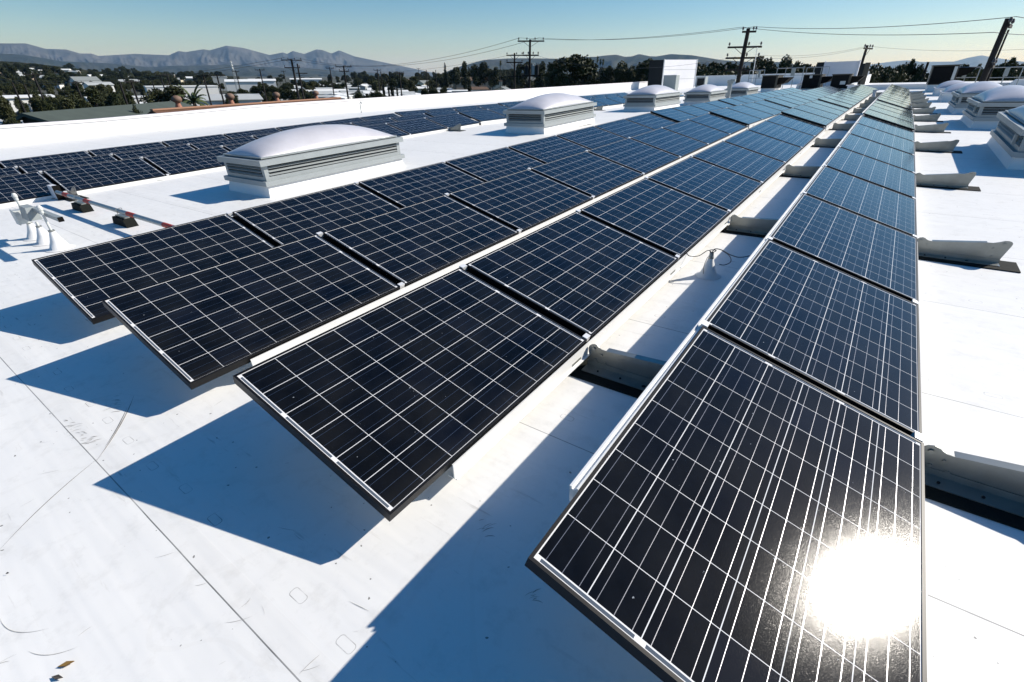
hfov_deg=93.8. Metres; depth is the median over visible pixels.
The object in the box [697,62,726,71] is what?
broadleaf tree
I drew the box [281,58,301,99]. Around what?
utility pole
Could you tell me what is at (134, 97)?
building
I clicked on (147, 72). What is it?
hillside tree
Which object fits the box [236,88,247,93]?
tall tree
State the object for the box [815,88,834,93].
solar panel
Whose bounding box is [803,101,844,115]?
solar panel
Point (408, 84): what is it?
broadleaf tree
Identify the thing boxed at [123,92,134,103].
tall tree
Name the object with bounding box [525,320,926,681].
solar panel
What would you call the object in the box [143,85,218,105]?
building
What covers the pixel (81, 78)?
house
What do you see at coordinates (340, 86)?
broadleaf tree
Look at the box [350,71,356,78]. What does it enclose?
broadleaf tree
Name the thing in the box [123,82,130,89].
broadleaf tree
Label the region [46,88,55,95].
tall tree
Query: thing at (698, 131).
solar panel
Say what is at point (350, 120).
solar panel
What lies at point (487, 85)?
house
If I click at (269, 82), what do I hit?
building
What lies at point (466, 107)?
solar panel
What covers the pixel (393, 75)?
tall tree
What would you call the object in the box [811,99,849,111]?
solar panel
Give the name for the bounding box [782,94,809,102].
solar panel
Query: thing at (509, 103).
solar panel
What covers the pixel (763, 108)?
solar panel
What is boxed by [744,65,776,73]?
broadleaf tree
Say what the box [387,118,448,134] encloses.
solar panel
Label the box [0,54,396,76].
foothills
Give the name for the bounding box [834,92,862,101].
solar panel
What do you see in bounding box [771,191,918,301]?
solar panel
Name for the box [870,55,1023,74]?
distant hills
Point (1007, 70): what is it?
guard rail
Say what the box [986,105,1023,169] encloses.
skylight
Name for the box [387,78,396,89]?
broadleaf tree
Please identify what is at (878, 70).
broadleaf tree
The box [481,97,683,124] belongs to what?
mounting rail
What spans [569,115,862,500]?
mounting rail
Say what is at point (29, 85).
broadleaf tree
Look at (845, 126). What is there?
link bracket
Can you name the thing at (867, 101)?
link bracket
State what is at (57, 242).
cone flashing
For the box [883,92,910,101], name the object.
solar panel
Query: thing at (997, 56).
utility pole
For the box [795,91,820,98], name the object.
solar panel
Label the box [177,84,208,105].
feather palm tree
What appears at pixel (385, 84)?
broadleaf tree
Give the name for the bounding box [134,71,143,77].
hillside tree
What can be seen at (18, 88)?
tall tree
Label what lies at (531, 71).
utility pole
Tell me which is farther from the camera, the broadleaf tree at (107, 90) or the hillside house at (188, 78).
the hillside house at (188, 78)
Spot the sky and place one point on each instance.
(398, 32)
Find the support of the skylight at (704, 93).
on the warehouse building at (160, 521)
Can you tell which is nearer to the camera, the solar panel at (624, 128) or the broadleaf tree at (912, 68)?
the solar panel at (624, 128)
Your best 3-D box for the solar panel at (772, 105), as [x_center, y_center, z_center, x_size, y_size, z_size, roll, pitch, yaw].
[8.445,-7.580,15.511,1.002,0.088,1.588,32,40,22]
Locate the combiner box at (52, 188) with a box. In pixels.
[47,184,64,199]
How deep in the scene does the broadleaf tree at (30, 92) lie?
113.26 m
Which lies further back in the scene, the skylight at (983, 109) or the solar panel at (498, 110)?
the solar panel at (498, 110)
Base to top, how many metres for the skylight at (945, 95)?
0.691 m
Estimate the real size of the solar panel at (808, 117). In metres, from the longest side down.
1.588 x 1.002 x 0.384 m
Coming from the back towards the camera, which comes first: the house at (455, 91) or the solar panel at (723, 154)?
the house at (455, 91)
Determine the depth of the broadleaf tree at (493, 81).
226.99 m
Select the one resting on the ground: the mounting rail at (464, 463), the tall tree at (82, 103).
the tall tree at (82, 103)
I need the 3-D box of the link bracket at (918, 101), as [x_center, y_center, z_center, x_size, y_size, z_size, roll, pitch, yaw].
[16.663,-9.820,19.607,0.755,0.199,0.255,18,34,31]
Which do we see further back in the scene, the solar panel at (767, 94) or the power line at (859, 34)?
the power line at (859, 34)
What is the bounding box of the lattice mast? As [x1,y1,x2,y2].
[230,60,238,90]
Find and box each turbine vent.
[171,95,181,106]
[225,93,234,103]
[272,92,279,100]
[312,90,318,98]
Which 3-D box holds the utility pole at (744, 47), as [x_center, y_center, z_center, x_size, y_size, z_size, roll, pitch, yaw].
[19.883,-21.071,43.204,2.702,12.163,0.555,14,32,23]
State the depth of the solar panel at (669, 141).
8.73 m
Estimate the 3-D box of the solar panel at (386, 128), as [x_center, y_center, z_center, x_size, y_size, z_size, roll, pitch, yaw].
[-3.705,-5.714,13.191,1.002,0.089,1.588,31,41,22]
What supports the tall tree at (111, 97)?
on the ground
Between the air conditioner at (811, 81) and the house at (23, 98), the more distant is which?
the house at (23, 98)
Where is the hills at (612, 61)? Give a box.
[447,54,804,76]
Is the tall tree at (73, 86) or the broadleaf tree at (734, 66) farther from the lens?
the tall tree at (73, 86)
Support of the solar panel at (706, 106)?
on the rail
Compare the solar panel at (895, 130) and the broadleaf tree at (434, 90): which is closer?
the solar panel at (895, 130)
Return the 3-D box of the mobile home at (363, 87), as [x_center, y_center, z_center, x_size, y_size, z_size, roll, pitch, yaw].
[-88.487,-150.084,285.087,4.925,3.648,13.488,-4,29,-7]
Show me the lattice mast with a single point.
(232, 67)
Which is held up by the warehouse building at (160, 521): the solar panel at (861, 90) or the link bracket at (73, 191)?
the link bracket at (73, 191)
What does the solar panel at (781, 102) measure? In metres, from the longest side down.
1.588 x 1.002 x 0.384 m
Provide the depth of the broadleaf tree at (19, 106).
87.99 m
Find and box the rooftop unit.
[696,76,707,86]
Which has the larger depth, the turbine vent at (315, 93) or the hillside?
the hillside
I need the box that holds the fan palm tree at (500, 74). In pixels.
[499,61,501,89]
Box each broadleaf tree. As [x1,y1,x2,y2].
[0,76,7,84]
[2,84,15,94]
[6,117,21,124]
[7,88,15,94]
[13,96,29,113]
[21,79,33,90]
[23,89,36,94]
[28,95,42,111]
[38,79,50,90]
[41,98,60,110]
[46,97,60,107]
[67,94,77,100]
[87,95,104,102]
[90,83,105,93]
[100,93,110,105]
[103,87,113,94]
[114,84,120,91]
[116,90,134,95]
[117,93,125,104]
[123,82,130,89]
[132,104,142,113]
[133,83,139,93]
[139,84,192,104]
[249,84,265,96]
[264,85,279,100]
[279,85,291,90]
[280,89,300,99]
[284,82,293,88]
[296,88,308,98]
[302,80,314,90]
[320,81,328,87]
[334,82,345,88]
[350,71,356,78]
[354,90,371,98]
[367,79,381,90]
[369,89,383,97]
[376,79,386,86]
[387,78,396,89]
[397,78,407,87]
[401,78,414,90]
[421,88,428,94]
[425,80,438,87]
[430,87,438,93]
[433,76,448,87]
[439,86,447,93]
[448,66,460,89]
[469,61,488,86]
[487,67,499,89]
[498,74,512,85]
[506,79,513,87]
[512,61,535,88]
[535,61,545,87]
[544,59,562,86]
[545,54,598,86]
[599,65,618,83]
[611,60,635,82]
[632,58,652,81]
[696,66,717,75]
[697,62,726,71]
[708,62,724,73]
[715,70,735,75]
[728,63,738,72]
[742,65,777,74]
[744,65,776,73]
[750,55,776,71]
[777,54,802,73]
[786,65,805,72]
[799,63,815,72]
[869,62,882,70]
[869,69,895,82]
[872,68,885,74]
[875,71,907,82]
[880,67,895,81]
[893,65,909,75]
[894,69,915,81]
[902,58,924,75]
[910,69,928,81]
[957,68,992,80]
[991,57,1023,80]
[1003,67,1023,80]
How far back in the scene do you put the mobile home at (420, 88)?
249.38 m
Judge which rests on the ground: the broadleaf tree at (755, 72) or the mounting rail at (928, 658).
the broadleaf tree at (755, 72)
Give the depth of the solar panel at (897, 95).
19.42 m
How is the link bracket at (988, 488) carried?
on the warehouse building at (160, 521)
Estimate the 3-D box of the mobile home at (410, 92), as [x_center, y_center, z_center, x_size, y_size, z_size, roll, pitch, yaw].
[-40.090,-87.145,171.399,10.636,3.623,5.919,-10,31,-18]
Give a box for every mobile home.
[309,91,332,94]
[314,89,345,89]
[317,95,333,97]
[326,95,346,98]
[339,90,370,91]
[343,87,360,89]
[357,85,367,89]
[385,91,414,93]
[415,86,426,92]
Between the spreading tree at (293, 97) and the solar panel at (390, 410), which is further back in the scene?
the spreading tree at (293, 97)
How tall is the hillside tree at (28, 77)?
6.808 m
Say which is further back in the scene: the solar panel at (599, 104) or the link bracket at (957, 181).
the solar panel at (599, 104)
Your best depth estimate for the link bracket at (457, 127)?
14.44 m
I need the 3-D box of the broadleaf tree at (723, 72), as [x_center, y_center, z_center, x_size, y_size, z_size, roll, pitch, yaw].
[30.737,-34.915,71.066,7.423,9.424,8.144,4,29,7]
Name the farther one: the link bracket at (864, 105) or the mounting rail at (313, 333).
the link bracket at (864, 105)
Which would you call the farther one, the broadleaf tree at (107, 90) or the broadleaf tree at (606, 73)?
the broadleaf tree at (606, 73)
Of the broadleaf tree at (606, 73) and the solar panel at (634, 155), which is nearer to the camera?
the solar panel at (634, 155)
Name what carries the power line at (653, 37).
attached to the utility pole at (744, 47)
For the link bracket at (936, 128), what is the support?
on the warehouse building at (160, 521)
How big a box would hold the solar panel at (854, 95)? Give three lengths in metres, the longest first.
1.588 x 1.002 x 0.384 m
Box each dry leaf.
[52,674,62,679]
[58,661,73,666]
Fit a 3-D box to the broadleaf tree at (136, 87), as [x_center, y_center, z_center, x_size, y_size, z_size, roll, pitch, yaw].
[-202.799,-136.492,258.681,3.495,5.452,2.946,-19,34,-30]
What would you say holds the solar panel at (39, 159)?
attached to the rail
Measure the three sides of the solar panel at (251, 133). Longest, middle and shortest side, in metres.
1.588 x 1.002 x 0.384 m
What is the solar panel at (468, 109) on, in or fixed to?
on the rail
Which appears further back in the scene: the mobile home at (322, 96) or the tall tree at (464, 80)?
the tall tree at (464, 80)
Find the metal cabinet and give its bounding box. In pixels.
[663,75,679,90]
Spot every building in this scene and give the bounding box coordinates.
[0,71,1023,681]
[15,101,192,122]
[84,96,144,101]
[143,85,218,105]
[147,97,340,113]
[197,94,263,104]
[224,79,263,92]
[263,79,276,86]
[289,78,321,82]
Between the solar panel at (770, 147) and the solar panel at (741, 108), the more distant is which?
the solar panel at (741, 108)
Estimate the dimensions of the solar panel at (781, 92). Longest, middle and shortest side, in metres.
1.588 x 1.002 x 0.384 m
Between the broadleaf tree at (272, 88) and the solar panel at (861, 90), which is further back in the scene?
the broadleaf tree at (272, 88)
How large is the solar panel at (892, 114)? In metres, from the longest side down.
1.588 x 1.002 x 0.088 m
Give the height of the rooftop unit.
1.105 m
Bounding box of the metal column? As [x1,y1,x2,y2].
[857,62,870,84]
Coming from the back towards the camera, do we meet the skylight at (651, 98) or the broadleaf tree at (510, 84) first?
the broadleaf tree at (510, 84)
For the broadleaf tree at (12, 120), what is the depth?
38.15 m
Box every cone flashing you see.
[23,221,36,240]
[32,225,48,245]
[36,205,74,251]
[686,248,750,279]
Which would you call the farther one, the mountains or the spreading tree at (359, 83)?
the mountains
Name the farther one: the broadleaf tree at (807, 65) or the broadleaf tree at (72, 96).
the broadleaf tree at (72, 96)
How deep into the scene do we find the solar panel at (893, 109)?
12.70 m
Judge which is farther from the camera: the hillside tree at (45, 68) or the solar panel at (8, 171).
the hillside tree at (45, 68)
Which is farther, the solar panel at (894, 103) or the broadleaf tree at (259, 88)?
the broadleaf tree at (259, 88)
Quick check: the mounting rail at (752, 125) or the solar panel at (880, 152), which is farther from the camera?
the mounting rail at (752, 125)
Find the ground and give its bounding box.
[3,76,928,101]
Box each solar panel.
[0,150,92,168]
[0,166,23,176]
[0,171,67,203]
[18,154,118,173]
[32,211,275,324]
[43,157,168,191]
[88,141,167,155]
[102,231,404,389]
[113,144,195,159]
[143,145,229,175]
[162,134,228,146]
[190,135,256,148]
[223,142,248,150]
[224,127,280,138]
[232,182,399,245]
[233,264,590,521]
[253,133,273,138]
[276,122,323,130]
[321,117,365,124]
[323,193,521,286]
[352,118,396,126]
[359,161,483,207]
[360,113,400,120]
[363,123,410,136]
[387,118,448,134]
[391,113,429,121]
[395,109,430,116]
[425,107,455,111]
[425,110,468,117]
[426,113,480,127]
[446,146,544,181]
[449,168,594,232]
[452,105,478,109]
[455,107,484,111]
[459,109,505,121]
[466,209,679,340]
[476,103,501,106]
[481,105,506,108]
[489,107,510,115]
[498,101,519,104]
[508,135,589,162]
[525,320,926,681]
[531,150,644,198]
[557,125,625,148]
[580,176,730,259]
[587,99,608,107]
[588,137,680,174]
[592,98,622,105]
[595,118,653,137]
[606,96,624,103]
[625,112,677,129]
[631,127,708,157]
[648,155,762,214]
[650,107,696,121]
[663,119,729,144]
[672,105,708,115]
[689,113,747,134]
[691,102,721,111]
[692,140,785,184]
[705,100,733,107]
[707,236,921,434]
[709,107,762,125]
[718,97,745,105]
[725,129,802,163]
[727,104,774,119]
[730,96,754,102]
[741,94,762,100]
[742,102,780,114]
[749,93,770,98]
[749,120,814,148]
[754,99,789,110]
[758,92,775,97]
[764,97,798,107]
[766,91,782,95]
[767,113,824,136]
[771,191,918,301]
[773,90,788,94]
[774,95,804,104]
[779,89,793,93]
[781,107,833,126]
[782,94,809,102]
[790,92,816,100]
[793,104,839,119]
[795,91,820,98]
[801,90,823,96]
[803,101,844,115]
[805,164,916,235]
[806,89,827,95]
[811,88,831,94]
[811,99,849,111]
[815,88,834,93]
[818,96,853,108]
[819,87,837,92]
[824,95,856,106]
[826,146,915,197]
[830,93,859,103]
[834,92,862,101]
[839,91,864,99]
[840,133,914,171]
[842,90,866,97]
[845,88,868,96]
[848,88,870,94]
[850,122,914,154]
[851,87,872,93]
[858,115,914,141]
[863,108,914,130]
[868,105,913,122]
[872,102,912,117]
[875,100,912,113]
[877,97,911,109]
[879,95,911,105]
[881,93,910,103]
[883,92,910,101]
[884,91,910,99]
[885,89,910,97]
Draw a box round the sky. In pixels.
[0,0,1023,73]
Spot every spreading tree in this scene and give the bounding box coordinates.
[56,86,72,96]
[74,99,78,108]
[79,87,86,98]
[224,93,238,103]
[260,92,274,101]
[291,93,301,99]
[305,91,313,98]
[354,77,361,86]
[511,83,521,88]
[805,68,815,72]
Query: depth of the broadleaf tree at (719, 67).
88.43 m
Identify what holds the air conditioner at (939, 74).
on the warehouse building at (160, 521)
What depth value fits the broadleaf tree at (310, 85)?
203.55 m
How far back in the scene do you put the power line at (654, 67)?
50.15 m
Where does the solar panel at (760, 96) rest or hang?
on the rail
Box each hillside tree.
[0,65,19,78]
[2,62,10,71]
[15,63,29,69]
[22,67,35,78]
[25,75,32,80]
[32,63,43,69]
[40,74,66,86]
[41,65,52,72]
[49,66,56,72]
[56,68,63,74]
[60,73,78,81]
[96,75,116,81]
[106,68,111,77]
[110,71,126,78]
[120,69,130,74]
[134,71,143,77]
[138,70,151,75]
[139,74,165,82]
[167,77,174,84]
[177,72,186,81]
[194,79,202,83]
[198,73,208,79]
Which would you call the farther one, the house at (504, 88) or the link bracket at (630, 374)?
the house at (504, 88)
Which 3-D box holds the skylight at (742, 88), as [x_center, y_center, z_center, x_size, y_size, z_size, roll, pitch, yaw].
[13.179,-14.356,27.465,1.295,0.854,2.840,18,34,31]
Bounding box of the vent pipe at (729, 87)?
[726,79,735,97]
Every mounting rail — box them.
[0,123,478,207]
[250,127,747,365]
[448,129,824,479]
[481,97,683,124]
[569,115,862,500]
[749,115,775,127]
[825,93,872,129]
[861,97,877,115]
[914,133,929,681]
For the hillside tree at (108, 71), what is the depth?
516.31 m
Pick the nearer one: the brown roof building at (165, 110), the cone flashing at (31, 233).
the cone flashing at (31, 233)
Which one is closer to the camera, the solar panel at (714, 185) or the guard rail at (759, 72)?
the solar panel at (714, 185)
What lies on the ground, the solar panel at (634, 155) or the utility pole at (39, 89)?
the utility pole at (39, 89)
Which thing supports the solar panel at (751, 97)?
on the rail
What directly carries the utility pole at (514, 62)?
on the ground
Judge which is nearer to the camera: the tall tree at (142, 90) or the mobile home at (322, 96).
the mobile home at (322, 96)
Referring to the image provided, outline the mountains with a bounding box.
[0,43,432,75]
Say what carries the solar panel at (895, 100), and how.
on the rail
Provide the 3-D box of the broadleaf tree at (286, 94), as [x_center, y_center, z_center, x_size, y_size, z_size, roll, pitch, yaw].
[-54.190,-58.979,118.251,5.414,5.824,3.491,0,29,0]
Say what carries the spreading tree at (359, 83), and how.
on the ground
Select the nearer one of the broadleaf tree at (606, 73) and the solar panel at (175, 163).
the solar panel at (175, 163)
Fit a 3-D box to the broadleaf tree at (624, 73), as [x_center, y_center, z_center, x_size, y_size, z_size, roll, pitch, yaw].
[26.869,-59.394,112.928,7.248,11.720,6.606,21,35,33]
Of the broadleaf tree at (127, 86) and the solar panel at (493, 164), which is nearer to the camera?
the solar panel at (493, 164)
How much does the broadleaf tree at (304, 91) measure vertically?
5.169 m
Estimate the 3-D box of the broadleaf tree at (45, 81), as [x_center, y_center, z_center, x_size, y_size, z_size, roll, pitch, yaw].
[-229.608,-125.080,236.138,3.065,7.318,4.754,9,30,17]
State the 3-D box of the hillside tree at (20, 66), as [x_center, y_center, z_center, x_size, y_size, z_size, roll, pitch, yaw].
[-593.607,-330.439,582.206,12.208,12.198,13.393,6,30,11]
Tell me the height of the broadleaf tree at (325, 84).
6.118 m
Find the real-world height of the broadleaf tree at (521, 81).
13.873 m
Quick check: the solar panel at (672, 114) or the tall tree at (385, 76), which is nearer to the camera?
the solar panel at (672, 114)
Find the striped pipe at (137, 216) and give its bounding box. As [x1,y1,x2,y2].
[55,190,174,227]
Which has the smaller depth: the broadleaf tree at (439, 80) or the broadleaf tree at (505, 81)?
the broadleaf tree at (439, 80)
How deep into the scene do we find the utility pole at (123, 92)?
79.23 m
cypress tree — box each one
[443,62,447,87]
[467,67,471,91]
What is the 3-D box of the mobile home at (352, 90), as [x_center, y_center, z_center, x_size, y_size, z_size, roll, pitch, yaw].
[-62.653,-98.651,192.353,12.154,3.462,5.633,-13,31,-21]
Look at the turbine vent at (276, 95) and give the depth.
37.71 m
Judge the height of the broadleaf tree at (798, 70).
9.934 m
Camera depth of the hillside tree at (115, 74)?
507.16 m
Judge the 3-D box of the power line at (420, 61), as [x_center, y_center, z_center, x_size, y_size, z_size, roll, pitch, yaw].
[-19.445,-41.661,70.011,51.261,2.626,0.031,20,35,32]
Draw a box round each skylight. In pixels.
[216,124,404,197]
[503,93,596,133]
[623,85,681,111]
[683,84,726,104]
[724,82,759,96]
[932,80,965,95]
[938,83,970,101]
[946,81,1001,113]
[960,85,1023,128]
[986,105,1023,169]
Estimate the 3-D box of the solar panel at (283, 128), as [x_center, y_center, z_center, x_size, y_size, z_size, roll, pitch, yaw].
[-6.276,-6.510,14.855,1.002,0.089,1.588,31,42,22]
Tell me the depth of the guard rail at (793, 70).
40.87 m
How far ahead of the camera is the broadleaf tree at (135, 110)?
38.02 m
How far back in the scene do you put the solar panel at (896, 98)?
17.15 m
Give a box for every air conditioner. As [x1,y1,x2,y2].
[760,75,793,91]
[801,74,831,89]
[830,73,864,89]
[925,64,976,91]
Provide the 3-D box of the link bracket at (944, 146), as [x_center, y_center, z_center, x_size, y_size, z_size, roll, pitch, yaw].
[7.463,-3.443,8.434,0.755,0.199,0.255,18,35,31]
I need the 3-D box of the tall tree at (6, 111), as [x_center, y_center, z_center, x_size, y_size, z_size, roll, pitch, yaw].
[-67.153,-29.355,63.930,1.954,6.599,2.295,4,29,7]
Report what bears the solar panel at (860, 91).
on the mounting rail at (839, 118)
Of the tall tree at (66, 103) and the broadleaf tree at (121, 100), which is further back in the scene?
the tall tree at (66, 103)
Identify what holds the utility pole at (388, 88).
on the ground
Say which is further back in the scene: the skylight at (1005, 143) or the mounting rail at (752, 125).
the mounting rail at (752, 125)
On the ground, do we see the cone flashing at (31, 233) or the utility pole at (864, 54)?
the utility pole at (864, 54)
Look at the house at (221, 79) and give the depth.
307.06 m
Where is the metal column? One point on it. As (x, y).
(864, 69)
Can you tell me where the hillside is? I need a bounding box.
[0,61,239,94]
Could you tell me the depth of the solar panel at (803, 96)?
19.94 m
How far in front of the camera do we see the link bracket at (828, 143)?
9.33 m
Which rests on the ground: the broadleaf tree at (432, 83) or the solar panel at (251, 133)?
the broadleaf tree at (432, 83)
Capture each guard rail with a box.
[748,70,764,91]
[776,67,804,88]
[805,66,829,84]
[956,66,980,82]
[989,66,1023,84]
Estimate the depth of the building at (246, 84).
264.91 m
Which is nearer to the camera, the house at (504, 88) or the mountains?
the house at (504, 88)
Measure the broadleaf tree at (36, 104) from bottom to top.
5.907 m
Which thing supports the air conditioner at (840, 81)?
on the warehouse building at (160, 521)
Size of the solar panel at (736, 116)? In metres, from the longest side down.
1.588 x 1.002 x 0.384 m
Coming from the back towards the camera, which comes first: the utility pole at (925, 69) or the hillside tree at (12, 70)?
the hillside tree at (12, 70)
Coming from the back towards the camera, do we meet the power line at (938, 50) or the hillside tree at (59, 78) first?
the hillside tree at (59, 78)
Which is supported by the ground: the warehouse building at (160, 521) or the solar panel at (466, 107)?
the warehouse building at (160, 521)
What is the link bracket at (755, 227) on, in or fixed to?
on the warehouse building at (160, 521)
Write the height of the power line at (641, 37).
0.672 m
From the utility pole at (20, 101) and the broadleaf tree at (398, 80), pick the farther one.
the broadleaf tree at (398, 80)
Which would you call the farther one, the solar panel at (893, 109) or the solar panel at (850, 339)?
the solar panel at (893, 109)
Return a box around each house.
[2,94,54,114]
[68,76,101,90]
[81,82,114,91]
[118,79,139,82]
[185,76,192,80]
[212,76,227,90]
[417,80,428,84]
[451,90,467,92]
[453,77,475,89]
[467,87,488,91]
[479,77,492,90]
[494,86,509,89]
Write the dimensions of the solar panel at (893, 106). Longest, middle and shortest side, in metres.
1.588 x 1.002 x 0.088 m
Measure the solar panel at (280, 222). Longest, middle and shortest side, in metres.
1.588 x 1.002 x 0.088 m
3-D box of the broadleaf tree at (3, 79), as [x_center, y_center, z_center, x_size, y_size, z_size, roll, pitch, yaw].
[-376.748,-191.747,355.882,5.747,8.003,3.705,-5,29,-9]
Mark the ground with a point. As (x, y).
(287, 79)
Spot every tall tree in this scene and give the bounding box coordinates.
[0,95,14,124]
[13,86,22,94]
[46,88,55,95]
[59,96,75,109]
[70,81,83,97]
[71,89,84,100]
[77,98,92,107]
[84,88,105,106]
[105,92,119,105]
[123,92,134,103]
[139,83,145,95]
[173,79,180,84]
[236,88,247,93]
[381,73,388,81]
[389,73,396,79]
[409,76,420,85]
[461,61,467,89]
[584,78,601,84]
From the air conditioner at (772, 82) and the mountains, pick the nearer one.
the air conditioner at (772, 82)
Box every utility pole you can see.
[11,82,26,112]
[23,72,43,100]
[69,81,82,98]
[118,81,127,104]
[123,79,139,103]
[197,74,211,104]
[210,74,224,103]
[257,69,267,101]
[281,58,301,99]
[296,64,306,98]
[329,67,334,95]
[335,65,351,98]
[387,78,390,96]
[395,71,403,95]
[506,52,522,88]
[518,37,543,87]
[724,26,761,83]
[857,44,873,75]
[922,62,929,76]
[979,17,1014,81]
[986,30,1009,80]
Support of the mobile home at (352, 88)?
on the ground
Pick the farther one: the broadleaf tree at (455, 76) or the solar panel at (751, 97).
the broadleaf tree at (455, 76)
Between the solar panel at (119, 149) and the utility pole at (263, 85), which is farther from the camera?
the utility pole at (263, 85)
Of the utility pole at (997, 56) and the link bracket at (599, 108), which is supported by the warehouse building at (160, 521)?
the link bracket at (599, 108)
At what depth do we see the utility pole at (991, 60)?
25.80 m
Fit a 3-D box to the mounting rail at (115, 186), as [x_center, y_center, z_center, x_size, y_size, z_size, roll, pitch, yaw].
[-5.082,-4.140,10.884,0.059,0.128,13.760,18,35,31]
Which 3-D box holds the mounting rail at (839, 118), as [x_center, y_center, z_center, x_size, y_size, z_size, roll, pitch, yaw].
[14.640,-10.023,19.973,0.054,0.079,26.535,18,34,31]
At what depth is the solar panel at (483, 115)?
16.37 m
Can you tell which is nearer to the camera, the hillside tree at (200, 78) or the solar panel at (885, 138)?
the solar panel at (885, 138)
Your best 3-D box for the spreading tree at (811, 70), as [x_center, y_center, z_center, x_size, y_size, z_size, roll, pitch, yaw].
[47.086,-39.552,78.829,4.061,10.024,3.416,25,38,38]
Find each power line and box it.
[3,58,293,83]
[16,58,279,80]
[287,38,517,65]
[300,38,536,65]
[527,27,739,39]
[543,57,721,67]
[547,27,749,39]
[744,27,993,34]
[755,16,1016,28]
[871,46,1021,50]
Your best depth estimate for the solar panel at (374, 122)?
15.18 m
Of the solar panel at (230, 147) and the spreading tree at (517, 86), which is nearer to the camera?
the solar panel at (230, 147)
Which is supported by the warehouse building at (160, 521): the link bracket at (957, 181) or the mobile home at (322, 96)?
the link bracket at (957, 181)
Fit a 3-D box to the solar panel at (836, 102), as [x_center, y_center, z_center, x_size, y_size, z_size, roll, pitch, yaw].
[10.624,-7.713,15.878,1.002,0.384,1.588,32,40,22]
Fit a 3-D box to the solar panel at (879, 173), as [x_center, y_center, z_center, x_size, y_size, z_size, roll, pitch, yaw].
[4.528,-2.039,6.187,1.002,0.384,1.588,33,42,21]
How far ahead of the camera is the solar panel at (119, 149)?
11.58 m
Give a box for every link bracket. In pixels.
[63,186,87,201]
[447,124,465,131]
[569,344,666,397]
[594,105,603,110]
[721,215,778,237]
[779,164,820,178]
[810,138,842,147]
[829,123,854,130]
[841,114,861,120]
[850,108,865,112]
[857,103,870,107]
[862,99,873,103]
[910,93,924,96]
[910,95,926,99]
[911,98,928,103]
[911,102,931,107]
[912,107,937,113]
[913,113,942,121]
[915,123,950,132]
[915,140,961,153]
[916,172,980,190]
[917,237,1020,272]
[924,445,1023,530]
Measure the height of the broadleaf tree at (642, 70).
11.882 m
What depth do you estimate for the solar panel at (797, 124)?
10.12 m
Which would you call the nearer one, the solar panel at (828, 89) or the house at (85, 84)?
the solar panel at (828, 89)
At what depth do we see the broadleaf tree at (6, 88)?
138.76 m
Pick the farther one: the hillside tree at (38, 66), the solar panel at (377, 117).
the hillside tree at (38, 66)
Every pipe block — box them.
[71,195,93,212]
[112,208,138,227]
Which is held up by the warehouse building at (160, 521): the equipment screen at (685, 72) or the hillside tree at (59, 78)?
the equipment screen at (685, 72)
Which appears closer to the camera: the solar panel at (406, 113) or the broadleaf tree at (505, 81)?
the solar panel at (406, 113)
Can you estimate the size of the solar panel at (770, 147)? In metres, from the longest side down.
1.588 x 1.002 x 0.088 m
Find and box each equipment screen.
[647,59,697,87]
[815,60,860,86]
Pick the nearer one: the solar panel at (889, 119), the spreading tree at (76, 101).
the solar panel at (889, 119)
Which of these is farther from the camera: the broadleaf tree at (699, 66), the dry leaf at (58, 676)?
the broadleaf tree at (699, 66)
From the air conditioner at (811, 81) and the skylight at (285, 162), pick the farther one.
the air conditioner at (811, 81)
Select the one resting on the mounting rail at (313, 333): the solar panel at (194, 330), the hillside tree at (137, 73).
the solar panel at (194, 330)
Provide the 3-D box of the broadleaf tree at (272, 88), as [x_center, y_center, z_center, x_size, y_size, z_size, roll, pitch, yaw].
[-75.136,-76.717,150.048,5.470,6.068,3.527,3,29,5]
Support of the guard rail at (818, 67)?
on the warehouse building at (160, 521)
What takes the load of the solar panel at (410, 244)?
on the mounting rail at (313, 333)
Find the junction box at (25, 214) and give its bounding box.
[9,193,64,225]
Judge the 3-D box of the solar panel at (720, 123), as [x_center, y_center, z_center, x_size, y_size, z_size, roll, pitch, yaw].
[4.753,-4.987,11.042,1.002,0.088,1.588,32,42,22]
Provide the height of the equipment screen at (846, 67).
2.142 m
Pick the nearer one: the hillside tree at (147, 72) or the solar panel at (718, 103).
the solar panel at (718, 103)
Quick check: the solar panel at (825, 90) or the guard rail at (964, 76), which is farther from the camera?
the guard rail at (964, 76)
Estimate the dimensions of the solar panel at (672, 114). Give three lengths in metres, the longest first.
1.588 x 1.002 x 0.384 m
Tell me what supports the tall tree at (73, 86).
on the ground
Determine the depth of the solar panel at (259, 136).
12.62 m
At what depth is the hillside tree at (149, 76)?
374.84 m
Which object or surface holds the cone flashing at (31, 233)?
on the warehouse building at (160, 521)
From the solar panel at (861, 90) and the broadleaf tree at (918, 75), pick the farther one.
the broadleaf tree at (918, 75)
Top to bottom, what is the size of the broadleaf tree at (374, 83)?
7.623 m
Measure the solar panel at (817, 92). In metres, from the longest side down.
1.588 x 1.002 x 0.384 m
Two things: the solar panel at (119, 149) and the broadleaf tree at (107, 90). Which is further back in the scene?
the broadleaf tree at (107, 90)
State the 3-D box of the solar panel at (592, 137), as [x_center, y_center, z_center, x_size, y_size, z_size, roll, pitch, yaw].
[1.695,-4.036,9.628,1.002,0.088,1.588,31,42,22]
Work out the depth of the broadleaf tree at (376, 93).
88.29 m

